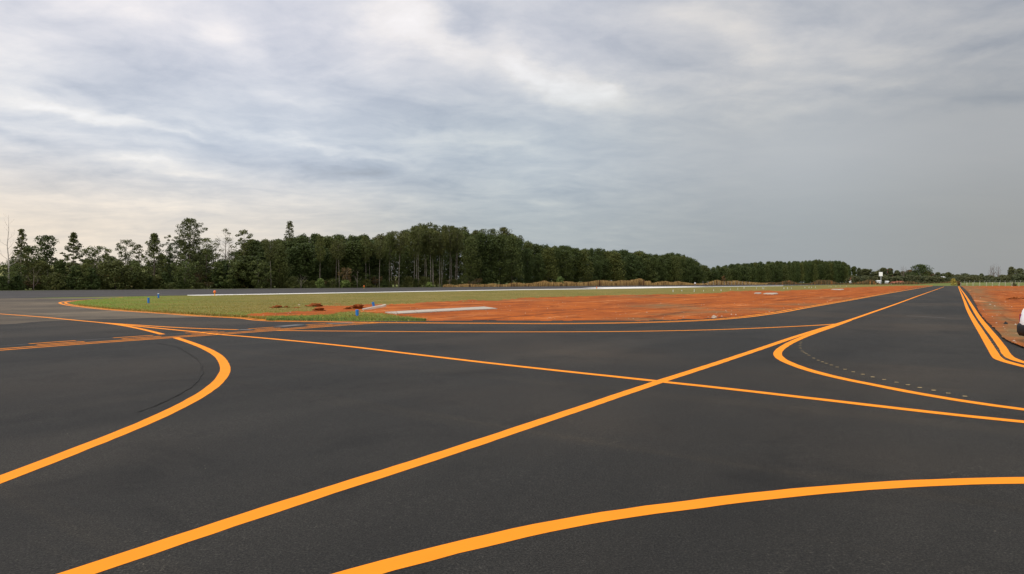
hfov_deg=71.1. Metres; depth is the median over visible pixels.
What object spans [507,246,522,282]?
wood tree
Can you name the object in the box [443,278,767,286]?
dry reeds
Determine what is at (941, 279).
tree
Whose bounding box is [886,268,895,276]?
blossoming tree
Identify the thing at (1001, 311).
red earth
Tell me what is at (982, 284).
grass bank
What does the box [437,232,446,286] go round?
tall eucalyptus
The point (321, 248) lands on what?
tall eucalyptus
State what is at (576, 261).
wood tree
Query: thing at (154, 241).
bell shaped tree
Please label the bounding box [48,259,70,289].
bush
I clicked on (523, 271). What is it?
wood tree
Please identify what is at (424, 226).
tall eucalyptus
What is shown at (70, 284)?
bush
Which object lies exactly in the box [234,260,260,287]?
bush
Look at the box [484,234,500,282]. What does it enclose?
wood tree
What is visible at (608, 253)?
wood tree
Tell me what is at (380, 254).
tall eucalyptus
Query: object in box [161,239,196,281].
bushy tree
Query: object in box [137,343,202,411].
tyre mark
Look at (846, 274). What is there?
wood tree
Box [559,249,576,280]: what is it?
wood tree
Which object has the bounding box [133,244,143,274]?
thin tree
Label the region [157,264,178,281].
wood tree
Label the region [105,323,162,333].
lead in line
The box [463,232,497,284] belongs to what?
wood tree
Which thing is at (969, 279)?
tree
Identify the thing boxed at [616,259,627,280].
wood tree
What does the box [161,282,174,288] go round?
bush
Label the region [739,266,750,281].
wood tree
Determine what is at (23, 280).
bush
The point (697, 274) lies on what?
wood tree
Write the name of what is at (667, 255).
wood tree
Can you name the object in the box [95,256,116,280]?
wood tree
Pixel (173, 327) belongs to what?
taxiway curve line
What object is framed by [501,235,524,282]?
wood tree
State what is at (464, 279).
bush
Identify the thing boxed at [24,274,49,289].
bush
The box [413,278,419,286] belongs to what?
bush
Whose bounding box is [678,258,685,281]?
wood tree
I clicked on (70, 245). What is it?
layered tree
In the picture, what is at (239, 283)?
bush
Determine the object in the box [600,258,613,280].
wood tree
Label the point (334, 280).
bush
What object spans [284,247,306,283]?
wood tree
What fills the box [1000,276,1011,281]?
tree
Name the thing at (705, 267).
wood tree
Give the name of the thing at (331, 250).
tall eucalyptus
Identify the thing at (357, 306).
soil heap
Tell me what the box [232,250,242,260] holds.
wood tree
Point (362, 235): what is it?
wood tree
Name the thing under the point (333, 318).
weeds
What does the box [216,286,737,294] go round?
runway edge line
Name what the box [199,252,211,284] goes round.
wood tree
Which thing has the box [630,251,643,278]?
wood tree
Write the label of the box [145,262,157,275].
wood tree
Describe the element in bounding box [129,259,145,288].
bush
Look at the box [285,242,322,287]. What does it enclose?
wood tree
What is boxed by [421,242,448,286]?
wood tree
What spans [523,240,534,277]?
wood tree
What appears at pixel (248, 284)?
bush
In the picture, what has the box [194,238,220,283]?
bushy tree
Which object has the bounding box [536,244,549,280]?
wood tree
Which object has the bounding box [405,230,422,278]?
tall eucalyptus
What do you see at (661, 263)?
wood tree
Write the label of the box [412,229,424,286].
tall eucalyptus
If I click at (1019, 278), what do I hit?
tree
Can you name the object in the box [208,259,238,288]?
bush
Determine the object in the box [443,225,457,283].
tall eucalyptus
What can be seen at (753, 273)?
wood tree
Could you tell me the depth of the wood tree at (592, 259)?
346.00 m
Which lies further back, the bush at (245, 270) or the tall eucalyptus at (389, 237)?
the tall eucalyptus at (389, 237)
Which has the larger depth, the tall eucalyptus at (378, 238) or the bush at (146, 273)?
the tall eucalyptus at (378, 238)
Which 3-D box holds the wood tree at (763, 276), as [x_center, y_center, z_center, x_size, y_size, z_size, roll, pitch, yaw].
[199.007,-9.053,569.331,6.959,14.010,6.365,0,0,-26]
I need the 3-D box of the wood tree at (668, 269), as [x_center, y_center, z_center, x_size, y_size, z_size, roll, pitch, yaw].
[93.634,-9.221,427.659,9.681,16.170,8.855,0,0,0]
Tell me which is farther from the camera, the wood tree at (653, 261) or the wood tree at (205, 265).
the wood tree at (653, 261)
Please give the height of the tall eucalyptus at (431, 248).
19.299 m
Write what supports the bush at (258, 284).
on the verge
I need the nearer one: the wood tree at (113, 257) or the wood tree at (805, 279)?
the wood tree at (113, 257)
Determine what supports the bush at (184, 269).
on the verge
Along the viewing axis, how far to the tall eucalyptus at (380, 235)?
263.41 m
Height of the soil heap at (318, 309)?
0.191 m
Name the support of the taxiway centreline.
on the taxiway
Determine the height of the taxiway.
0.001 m
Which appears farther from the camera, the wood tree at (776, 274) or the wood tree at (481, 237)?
the wood tree at (776, 274)
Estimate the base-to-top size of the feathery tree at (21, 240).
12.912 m
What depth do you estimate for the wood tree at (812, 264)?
703.62 m
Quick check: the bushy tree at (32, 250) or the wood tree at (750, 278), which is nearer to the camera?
the bushy tree at (32, 250)
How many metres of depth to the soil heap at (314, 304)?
45.84 m
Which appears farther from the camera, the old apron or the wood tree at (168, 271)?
the wood tree at (168, 271)
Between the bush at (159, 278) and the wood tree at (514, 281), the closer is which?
the bush at (159, 278)
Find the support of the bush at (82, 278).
on the verge
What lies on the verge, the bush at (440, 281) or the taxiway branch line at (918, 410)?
the bush at (440, 281)
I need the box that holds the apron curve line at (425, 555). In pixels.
[333,477,1023,573]
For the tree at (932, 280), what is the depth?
539.25 m
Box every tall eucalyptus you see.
[262,240,280,270]
[313,236,326,262]
[328,242,345,268]
[331,238,347,287]
[359,235,371,287]
[364,240,375,285]
[371,239,386,286]
[372,236,389,249]
[376,232,408,286]
[380,233,398,286]
[383,235,396,282]
[389,231,410,286]
[399,229,411,286]
[402,225,421,285]
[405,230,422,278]
[407,226,426,277]
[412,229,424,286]
[415,222,439,230]
[421,224,431,286]
[422,230,440,281]
[423,228,437,281]
[433,230,447,286]
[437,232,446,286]
[441,229,451,286]
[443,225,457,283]
[445,226,456,279]
[452,229,463,253]
[455,227,466,279]
[471,229,480,253]
[477,229,491,239]
[490,229,496,236]
[496,227,515,235]
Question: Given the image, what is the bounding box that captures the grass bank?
[904,282,1023,285]
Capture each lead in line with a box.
[0,337,229,483]
[6,314,103,322]
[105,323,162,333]
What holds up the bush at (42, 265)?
on the verge
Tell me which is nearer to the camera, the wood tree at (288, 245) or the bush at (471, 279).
the wood tree at (288, 245)
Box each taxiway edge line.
[59,286,929,323]
[958,286,1023,366]
[959,287,1023,362]
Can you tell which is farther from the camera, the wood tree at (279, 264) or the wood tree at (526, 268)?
the wood tree at (526, 268)
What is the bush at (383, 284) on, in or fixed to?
on the verge
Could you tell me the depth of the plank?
40.61 m
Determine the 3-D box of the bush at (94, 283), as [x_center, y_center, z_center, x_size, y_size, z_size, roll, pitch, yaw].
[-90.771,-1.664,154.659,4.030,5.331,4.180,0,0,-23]
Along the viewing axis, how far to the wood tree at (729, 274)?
507.39 m
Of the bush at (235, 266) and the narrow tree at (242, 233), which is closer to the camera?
the bush at (235, 266)
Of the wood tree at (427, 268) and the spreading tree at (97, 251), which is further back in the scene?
the wood tree at (427, 268)
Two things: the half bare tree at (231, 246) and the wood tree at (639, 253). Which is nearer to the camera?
the half bare tree at (231, 246)
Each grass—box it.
[77,303,265,319]
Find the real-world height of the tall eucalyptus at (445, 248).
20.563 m
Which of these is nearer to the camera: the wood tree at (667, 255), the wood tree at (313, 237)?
the wood tree at (313, 237)
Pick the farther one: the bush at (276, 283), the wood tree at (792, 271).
the wood tree at (792, 271)
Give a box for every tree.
[0,214,19,282]
[2,259,24,283]
[5,229,31,276]
[5,245,43,289]
[22,281,39,287]
[35,235,58,274]
[60,232,88,272]
[65,262,77,287]
[74,246,114,275]
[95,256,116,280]
[115,239,137,267]
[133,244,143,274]
[140,233,168,277]
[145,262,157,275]
[151,254,172,281]
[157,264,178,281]
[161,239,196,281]
[163,235,174,274]
[170,218,207,278]
[181,255,208,281]
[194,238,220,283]
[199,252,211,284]
[200,248,218,287]
[213,228,238,276]
[227,251,235,262]
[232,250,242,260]
[233,239,264,257]
[233,255,272,287]
[235,229,253,260]
[256,251,284,287]
[258,243,270,274]
[268,243,293,287]
[273,238,285,287]
[278,241,307,285]
[283,221,293,287]
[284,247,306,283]
[285,236,316,282]
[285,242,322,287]
[309,232,323,283]
[312,246,334,284]
[320,236,339,285]
[324,243,348,279]
[329,235,349,283]
[336,241,375,287]
[345,235,366,282]
[350,238,381,280]
[357,233,378,284]
[362,248,391,285]
[369,276,382,285]
[373,239,391,285]
[380,253,395,284]
[391,250,408,283]
[399,246,420,286]
[406,249,431,280]
[419,255,434,283]
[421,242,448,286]
[437,239,459,281]
[443,235,467,278]
[457,231,474,283]
[459,235,482,278]
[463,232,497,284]
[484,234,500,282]
[489,234,510,283]
[492,234,513,283]
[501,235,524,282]
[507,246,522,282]
[513,239,526,282]
[522,248,534,282]
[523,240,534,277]
[529,244,544,282]
[533,253,547,281]
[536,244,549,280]
[540,247,559,281]
[550,247,561,281]
[558,245,567,280]
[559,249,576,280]
[564,248,584,281]
[570,249,593,281]
[581,248,596,268]
[581,257,599,281]
[588,248,596,274]
[593,248,605,279]
[593,255,603,279]
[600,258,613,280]
[602,250,619,279]
[607,252,626,280]
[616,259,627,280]
[618,249,630,275]
[624,253,641,280]
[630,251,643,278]
[631,256,647,278]
[639,254,651,280]
[640,258,655,280]
[648,256,659,282]
[655,257,667,281]
[661,253,677,281]
[663,258,674,281]
[668,256,682,280]
[675,255,687,280]
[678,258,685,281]
[681,258,695,282]
[692,265,704,282]
[699,270,708,282]
[701,265,713,280]
[704,271,714,282]
[712,270,720,280]
[716,267,727,280]
[725,268,732,280]
[727,264,736,280]
[729,269,739,280]
[735,266,740,280]
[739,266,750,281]
[744,267,753,281]
[751,267,756,281]
[755,264,761,282]
[758,261,763,282]
[759,267,767,282]
[763,264,771,281]
[766,263,776,281]
[772,266,781,281]
[777,263,783,281]
[781,265,789,280]
[786,262,792,280]
[790,263,795,281]
[796,262,800,282]
[798,263,804,280]
[803,262,808,282]
[807,262,813,281]
[810,263,814,282]
[815,259,821,278]
[817,264,824,279]
[822,264,830,279]
[827,263,833,279]
[831,264,835,281]
[832,264,842,282]
[839,264,845,282]
[843,267,848,282]
[850,276,859,282]
[851,266,856,276]
[855,268,861,276]
[860,268,872,275]
[872,275,886,282]
[879,267,887,275]
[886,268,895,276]
[889,277,903,281]
[893,270,901,276]
[903,264,934,275]
[906,275,918,282]
[922,276,938,282]
[936,276,945,281]
[956,276,967,282]
[962,276,974,282]
[972,276,982,281]
[976,275,988,281]
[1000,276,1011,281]
[1008,266,1016,274]
[1012,274,1023,281]
[1015,268,1023,273]
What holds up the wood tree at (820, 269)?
on the verge
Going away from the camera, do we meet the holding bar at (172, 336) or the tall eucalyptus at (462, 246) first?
the holding bar at (172, 336)
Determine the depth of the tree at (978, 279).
544.89 m
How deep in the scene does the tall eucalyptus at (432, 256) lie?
246.65 m
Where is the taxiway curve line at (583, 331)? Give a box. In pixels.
[276,324,831,331]
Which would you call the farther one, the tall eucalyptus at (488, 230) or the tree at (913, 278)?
the tree at (913, 278)
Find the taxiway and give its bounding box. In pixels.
[0,286,1023,573]
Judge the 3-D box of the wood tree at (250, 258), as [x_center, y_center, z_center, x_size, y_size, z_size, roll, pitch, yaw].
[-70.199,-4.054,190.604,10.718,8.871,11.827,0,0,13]
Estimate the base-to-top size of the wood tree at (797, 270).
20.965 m
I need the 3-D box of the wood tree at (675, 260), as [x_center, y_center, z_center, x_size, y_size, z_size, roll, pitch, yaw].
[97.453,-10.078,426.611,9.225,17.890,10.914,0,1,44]
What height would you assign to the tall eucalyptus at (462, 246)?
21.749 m
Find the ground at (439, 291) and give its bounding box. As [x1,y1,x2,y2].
[59,284,925,297]
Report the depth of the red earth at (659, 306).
45.70 m
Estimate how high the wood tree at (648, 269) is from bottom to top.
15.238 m
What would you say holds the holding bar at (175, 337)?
on the taxiway
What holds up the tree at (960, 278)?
on the ground at (439, 291)
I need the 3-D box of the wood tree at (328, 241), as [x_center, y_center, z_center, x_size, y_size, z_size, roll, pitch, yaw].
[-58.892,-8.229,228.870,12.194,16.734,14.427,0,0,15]
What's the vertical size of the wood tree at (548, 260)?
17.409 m
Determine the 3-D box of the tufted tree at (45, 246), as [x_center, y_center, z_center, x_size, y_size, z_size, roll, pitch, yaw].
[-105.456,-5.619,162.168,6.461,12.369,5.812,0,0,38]
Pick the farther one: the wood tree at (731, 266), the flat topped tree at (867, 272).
the flat topped tree at (867, 272)
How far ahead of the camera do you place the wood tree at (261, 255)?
199.13 m
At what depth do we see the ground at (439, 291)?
141.46 m
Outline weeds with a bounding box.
[266,312,425,320]
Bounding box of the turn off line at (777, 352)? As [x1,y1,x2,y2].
[773,320,1023,409]
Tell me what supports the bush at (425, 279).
on the verge
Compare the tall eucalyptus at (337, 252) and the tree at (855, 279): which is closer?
the tall eucalyptus at (337, 252)
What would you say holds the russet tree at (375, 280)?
on the verge
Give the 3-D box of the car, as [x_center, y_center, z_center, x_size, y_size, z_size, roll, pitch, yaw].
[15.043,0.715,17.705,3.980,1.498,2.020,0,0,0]
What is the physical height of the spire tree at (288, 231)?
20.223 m
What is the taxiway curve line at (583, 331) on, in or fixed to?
on the taxiway
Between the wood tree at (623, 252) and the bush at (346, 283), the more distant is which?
the wood tree at (623, 252)
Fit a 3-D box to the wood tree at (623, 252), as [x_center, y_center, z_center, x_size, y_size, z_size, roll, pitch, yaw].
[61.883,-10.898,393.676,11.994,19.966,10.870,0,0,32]
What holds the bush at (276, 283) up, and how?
on the verge
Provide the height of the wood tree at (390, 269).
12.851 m
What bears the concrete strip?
on the red earth at (659, 306)
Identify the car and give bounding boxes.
[1017,309,1023,335]
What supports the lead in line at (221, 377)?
on the taxiway
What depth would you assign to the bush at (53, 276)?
148.77 m
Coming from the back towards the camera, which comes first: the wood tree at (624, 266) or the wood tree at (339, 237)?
the wood tree at (624, 266)
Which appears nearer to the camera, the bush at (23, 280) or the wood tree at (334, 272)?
the bush at (23, 280)
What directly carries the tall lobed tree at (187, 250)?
on the verge
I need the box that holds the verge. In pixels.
[1,286,440,290]
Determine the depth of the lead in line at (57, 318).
31.44 m
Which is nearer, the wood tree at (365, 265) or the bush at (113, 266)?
the bush at (113, 266)
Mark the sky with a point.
(874, 135)
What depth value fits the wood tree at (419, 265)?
261.81 m
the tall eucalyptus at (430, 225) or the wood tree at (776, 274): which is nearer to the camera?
the tall eucalyptus at (430, 225)
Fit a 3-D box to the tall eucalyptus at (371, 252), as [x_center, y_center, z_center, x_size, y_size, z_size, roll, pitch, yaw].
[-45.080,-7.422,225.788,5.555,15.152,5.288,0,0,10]
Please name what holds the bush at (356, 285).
on the verge
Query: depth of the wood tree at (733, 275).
519.20 m
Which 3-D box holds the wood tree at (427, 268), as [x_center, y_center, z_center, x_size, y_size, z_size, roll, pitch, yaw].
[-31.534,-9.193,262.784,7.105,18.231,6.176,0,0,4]
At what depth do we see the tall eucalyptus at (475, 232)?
305.64 m
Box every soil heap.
[270,305,283,307]
[305,303,322,306]
[312,308,324,310]
[350,304,363,308]
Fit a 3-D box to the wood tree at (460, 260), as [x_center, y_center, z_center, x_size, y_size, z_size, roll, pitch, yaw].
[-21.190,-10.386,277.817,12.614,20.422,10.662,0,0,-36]
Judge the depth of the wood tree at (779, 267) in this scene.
613.28 m
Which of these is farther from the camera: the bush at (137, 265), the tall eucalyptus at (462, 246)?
the tall eucalyptus at (462, 246)
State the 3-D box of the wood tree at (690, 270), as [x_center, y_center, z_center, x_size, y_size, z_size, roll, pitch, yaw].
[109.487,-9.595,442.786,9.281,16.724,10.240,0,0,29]
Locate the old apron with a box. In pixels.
[0,297,209,323]
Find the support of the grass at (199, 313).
on the grass field
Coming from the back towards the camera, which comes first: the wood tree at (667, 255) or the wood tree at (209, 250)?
the wood tree at (667, 255)
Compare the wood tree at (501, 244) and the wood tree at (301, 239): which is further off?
the wood tree at (501, 244)
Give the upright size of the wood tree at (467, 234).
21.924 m
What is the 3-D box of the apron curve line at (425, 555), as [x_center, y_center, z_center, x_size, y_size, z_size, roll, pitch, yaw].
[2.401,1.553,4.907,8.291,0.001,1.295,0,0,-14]
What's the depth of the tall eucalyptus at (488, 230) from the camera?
311.90 m
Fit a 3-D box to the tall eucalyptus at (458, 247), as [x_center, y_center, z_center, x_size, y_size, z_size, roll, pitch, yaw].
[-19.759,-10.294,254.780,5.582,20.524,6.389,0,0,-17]
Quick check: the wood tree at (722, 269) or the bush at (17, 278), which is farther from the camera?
the wood tree at (722, 269)
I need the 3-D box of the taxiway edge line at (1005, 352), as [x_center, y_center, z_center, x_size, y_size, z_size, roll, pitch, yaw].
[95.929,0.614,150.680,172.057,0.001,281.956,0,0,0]
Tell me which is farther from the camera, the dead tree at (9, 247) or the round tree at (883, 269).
the round tree at (883, 269)
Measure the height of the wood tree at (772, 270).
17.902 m
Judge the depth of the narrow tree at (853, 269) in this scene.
631.01 m
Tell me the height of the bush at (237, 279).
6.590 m
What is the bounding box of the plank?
[362,304,385,309]
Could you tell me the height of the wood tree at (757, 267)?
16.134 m
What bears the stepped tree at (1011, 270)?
on the ground at (439, 291)
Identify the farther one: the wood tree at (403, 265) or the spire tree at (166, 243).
the wood tree at (403, 265)
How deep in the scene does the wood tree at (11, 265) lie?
160.70 m
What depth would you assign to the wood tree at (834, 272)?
716.01 m
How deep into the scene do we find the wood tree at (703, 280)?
470.92 m
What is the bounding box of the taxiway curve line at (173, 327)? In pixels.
[111,323,238,329]
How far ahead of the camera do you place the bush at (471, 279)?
264.26 m
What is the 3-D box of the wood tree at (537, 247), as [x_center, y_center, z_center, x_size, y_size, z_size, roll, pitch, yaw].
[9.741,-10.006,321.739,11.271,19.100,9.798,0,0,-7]
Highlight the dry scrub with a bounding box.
[768,279,957,284]
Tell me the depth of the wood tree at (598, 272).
353.66 m
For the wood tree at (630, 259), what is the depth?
377.51 m
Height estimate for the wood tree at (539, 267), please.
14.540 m
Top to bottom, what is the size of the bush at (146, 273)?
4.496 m
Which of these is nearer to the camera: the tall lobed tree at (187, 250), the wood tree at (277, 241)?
the tall lobed tree at (187, 250)
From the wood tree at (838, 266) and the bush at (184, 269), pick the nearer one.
the bush at (184, 269)
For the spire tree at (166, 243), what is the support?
on the verge
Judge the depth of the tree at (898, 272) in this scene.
630.58 m
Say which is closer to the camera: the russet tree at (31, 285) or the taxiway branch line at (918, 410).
the taxiway branch line at (918, 410)
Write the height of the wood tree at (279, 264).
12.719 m
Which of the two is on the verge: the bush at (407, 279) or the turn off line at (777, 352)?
the bush at (407, 279)
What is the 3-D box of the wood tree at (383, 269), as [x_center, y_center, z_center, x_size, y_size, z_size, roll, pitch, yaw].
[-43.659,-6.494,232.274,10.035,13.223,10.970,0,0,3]
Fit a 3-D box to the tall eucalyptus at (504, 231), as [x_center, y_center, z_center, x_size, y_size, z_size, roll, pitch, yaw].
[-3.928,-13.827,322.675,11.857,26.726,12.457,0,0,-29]
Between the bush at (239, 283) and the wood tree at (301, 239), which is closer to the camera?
the bush at (239, 283)
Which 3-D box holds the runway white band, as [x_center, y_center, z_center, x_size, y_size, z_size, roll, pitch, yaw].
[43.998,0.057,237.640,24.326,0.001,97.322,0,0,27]
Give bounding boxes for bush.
[0,263,25,289]
[0,276,12,290]
[10,275,27,289]
[10,276,32,287]
[20,260,54,289]
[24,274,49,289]
[40,272,70,289]
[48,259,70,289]
[64,265,86,289]
[66,268,94,289]
[79,261,106,288]
[82,267,101,289]
[94,259,136,289]
[103,262,144,288]
[111,266,148,288]
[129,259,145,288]
[138,271,150,281]
[139,274,153,288]
[145,276,157,288]
[149,276,167,288]
[156,272,174,288]
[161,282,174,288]
[170,261,198,288]
[175,280,185,288]
[181,275,198,288]
[193,283,204,288]
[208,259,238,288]
[211,259,247,288]
[218,265,245,288]
[232,268,247,288]
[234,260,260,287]
[245,260,273,287]
[245,270,261,287]
[264,277,284,287]
[266,277,279,287]
[285,276,302,287]
[303,280,311,287]
[315,278,324,287]
[327,278,338,287]
[338,267,352,281]
[340,280,350,287]
[352,280,361,287]
[359,279,375,287]
[380,279,387,286]
[385,280,394,286]
[401,276,414,286]
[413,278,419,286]
[416,276,433,286]
[425,282,433,286]
[434,277,447,286]
[450,279,458,284]
[457,277,468,283]
[462,276,477,283]
[556,276,563,282]
[950,278,956,284]
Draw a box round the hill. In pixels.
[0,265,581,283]
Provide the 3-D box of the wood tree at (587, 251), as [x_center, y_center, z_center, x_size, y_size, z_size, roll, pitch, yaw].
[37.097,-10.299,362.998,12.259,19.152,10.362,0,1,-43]
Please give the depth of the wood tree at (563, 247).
344.40 m
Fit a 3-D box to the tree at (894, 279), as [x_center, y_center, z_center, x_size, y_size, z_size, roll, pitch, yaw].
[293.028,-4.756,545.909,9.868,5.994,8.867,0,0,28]
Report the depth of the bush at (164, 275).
171.76 m
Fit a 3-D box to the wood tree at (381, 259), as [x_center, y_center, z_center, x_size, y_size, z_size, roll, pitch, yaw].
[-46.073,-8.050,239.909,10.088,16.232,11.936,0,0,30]
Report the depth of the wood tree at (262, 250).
207.13 m
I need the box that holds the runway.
[0,284,793,297]
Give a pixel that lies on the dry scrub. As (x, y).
(831, 282)
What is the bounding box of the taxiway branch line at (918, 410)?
[108,323,1023,422]
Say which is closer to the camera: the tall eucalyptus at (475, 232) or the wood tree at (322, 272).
the wood tree at (322, 272)
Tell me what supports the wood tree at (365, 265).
on the verge
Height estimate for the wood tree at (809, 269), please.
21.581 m
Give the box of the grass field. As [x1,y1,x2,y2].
[70,285,930,320]
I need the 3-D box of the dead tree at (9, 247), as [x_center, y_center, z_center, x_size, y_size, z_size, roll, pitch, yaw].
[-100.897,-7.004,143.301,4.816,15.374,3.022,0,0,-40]
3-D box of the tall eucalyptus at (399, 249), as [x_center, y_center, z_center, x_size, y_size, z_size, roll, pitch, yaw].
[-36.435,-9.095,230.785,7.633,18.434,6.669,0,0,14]
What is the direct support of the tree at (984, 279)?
on the ground at (439, 291)
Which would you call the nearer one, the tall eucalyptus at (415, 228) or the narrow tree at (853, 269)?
the tall eucalyptus at (415, 228)
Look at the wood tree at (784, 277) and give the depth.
621.05 m
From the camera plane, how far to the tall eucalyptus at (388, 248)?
233.09 m
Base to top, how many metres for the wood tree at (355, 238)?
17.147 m
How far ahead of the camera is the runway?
140.93 m
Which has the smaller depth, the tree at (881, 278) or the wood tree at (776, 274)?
the tree at (881, 278)
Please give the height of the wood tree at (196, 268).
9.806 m
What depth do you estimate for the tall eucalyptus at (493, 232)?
313.65 m
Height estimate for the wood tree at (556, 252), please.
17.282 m
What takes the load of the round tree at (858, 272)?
on the ground at (439, 291)
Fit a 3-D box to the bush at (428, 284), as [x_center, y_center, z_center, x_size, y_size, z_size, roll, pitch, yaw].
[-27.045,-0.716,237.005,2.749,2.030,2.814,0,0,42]
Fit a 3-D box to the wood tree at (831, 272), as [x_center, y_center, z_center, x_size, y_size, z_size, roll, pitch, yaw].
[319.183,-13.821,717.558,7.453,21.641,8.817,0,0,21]
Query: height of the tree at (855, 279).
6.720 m
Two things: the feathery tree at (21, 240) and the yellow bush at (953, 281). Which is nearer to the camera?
the feathery tree at (21, 240)
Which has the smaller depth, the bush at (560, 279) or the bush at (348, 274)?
the bush at (348, 274)
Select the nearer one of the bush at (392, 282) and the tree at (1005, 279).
the bush at (392, 282)
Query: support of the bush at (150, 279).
on the verge
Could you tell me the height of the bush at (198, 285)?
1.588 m
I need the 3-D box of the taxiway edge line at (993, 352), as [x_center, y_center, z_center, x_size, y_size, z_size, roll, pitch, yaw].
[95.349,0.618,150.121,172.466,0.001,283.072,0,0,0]
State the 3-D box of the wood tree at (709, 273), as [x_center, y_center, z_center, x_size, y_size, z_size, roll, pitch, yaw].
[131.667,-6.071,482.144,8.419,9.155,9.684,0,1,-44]
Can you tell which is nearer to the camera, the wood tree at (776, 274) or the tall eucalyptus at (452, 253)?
the tall eucalyptus at (452, 253)
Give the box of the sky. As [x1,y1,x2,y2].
[0,0,1023,282]
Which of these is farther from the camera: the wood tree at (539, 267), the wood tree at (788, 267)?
the wood tree at (788, 267)
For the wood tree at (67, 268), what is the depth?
174.40 m
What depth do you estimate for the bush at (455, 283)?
253.23 m
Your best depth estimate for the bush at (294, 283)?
197.12 m
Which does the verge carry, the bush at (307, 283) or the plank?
the bush at (307, 283)
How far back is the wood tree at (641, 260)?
389.77 m
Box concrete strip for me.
[385,307,496,313]
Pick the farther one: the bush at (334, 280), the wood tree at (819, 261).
the wood tree at (819, 261)
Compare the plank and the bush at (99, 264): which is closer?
the plank
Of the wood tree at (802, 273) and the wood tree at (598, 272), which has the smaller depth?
the wood tree at (598, 272)
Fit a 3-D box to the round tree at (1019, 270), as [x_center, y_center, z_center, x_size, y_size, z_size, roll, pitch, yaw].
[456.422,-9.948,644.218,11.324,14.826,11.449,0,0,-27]
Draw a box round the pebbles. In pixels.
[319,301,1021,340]
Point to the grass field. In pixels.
(472, 295)
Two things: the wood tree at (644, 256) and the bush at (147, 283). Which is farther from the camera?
the wood tree at (644, 256)
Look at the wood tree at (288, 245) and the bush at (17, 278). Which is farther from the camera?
the wood tree at (288, 245)
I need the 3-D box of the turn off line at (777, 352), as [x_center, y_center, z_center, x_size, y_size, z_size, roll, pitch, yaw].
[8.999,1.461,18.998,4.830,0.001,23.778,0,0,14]
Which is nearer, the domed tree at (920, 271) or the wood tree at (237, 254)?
the wood tree at (237, 254)
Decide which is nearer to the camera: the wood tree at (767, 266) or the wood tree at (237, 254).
the wood tree at (237, 254)
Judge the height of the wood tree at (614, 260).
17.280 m
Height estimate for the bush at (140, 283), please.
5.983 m
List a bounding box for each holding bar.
[1,322,371,348]
[7,323,369,349]
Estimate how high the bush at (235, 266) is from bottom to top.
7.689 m
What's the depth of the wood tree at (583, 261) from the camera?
334.09 m
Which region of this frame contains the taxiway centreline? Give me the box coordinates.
[58,288,939,573]
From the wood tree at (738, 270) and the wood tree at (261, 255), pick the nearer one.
the wood tree at (261, 255)
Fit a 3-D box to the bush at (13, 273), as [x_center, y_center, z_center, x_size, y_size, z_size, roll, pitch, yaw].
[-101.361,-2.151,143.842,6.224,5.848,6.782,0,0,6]
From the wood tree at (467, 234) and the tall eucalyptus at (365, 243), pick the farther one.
the wood tree at (467, 234)
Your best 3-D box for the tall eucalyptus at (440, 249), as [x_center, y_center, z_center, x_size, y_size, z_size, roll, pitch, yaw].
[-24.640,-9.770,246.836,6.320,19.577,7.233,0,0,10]
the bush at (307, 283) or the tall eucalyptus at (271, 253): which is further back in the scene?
the bush at (307, 283)
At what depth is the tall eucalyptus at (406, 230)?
269.57 m
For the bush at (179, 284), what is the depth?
172.91 m
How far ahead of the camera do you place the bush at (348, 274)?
208.65 m
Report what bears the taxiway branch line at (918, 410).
on the taxiway
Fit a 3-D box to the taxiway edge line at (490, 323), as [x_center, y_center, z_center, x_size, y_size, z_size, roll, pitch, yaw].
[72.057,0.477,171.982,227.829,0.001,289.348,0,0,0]
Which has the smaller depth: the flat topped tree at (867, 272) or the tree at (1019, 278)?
the tree at (1019, 278)
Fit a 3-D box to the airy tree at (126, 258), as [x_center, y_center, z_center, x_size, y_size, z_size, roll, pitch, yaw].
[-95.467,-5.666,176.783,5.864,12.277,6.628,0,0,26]
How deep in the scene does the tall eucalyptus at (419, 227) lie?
273.21 m
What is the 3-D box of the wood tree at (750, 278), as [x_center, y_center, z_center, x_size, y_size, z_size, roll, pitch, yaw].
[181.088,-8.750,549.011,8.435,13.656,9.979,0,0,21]
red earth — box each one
[248,285,927,320]
[962,286,1023,346]
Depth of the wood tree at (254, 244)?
203.85 m
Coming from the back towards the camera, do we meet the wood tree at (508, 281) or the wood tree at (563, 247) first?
the wood tree at (563, 247)
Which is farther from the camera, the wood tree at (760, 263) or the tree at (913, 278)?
the wood tree at (760, 263)
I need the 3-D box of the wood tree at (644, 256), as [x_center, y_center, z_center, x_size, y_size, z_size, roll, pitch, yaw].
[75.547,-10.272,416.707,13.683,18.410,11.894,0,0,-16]
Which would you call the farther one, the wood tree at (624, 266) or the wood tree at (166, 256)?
the wood tree at (624, 266)
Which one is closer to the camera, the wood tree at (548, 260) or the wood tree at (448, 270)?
the wood tree at (448, 270)
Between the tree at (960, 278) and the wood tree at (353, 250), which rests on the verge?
the wood tree at (353, 250)
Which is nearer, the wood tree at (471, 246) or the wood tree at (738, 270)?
the wood tree at (471, 246)

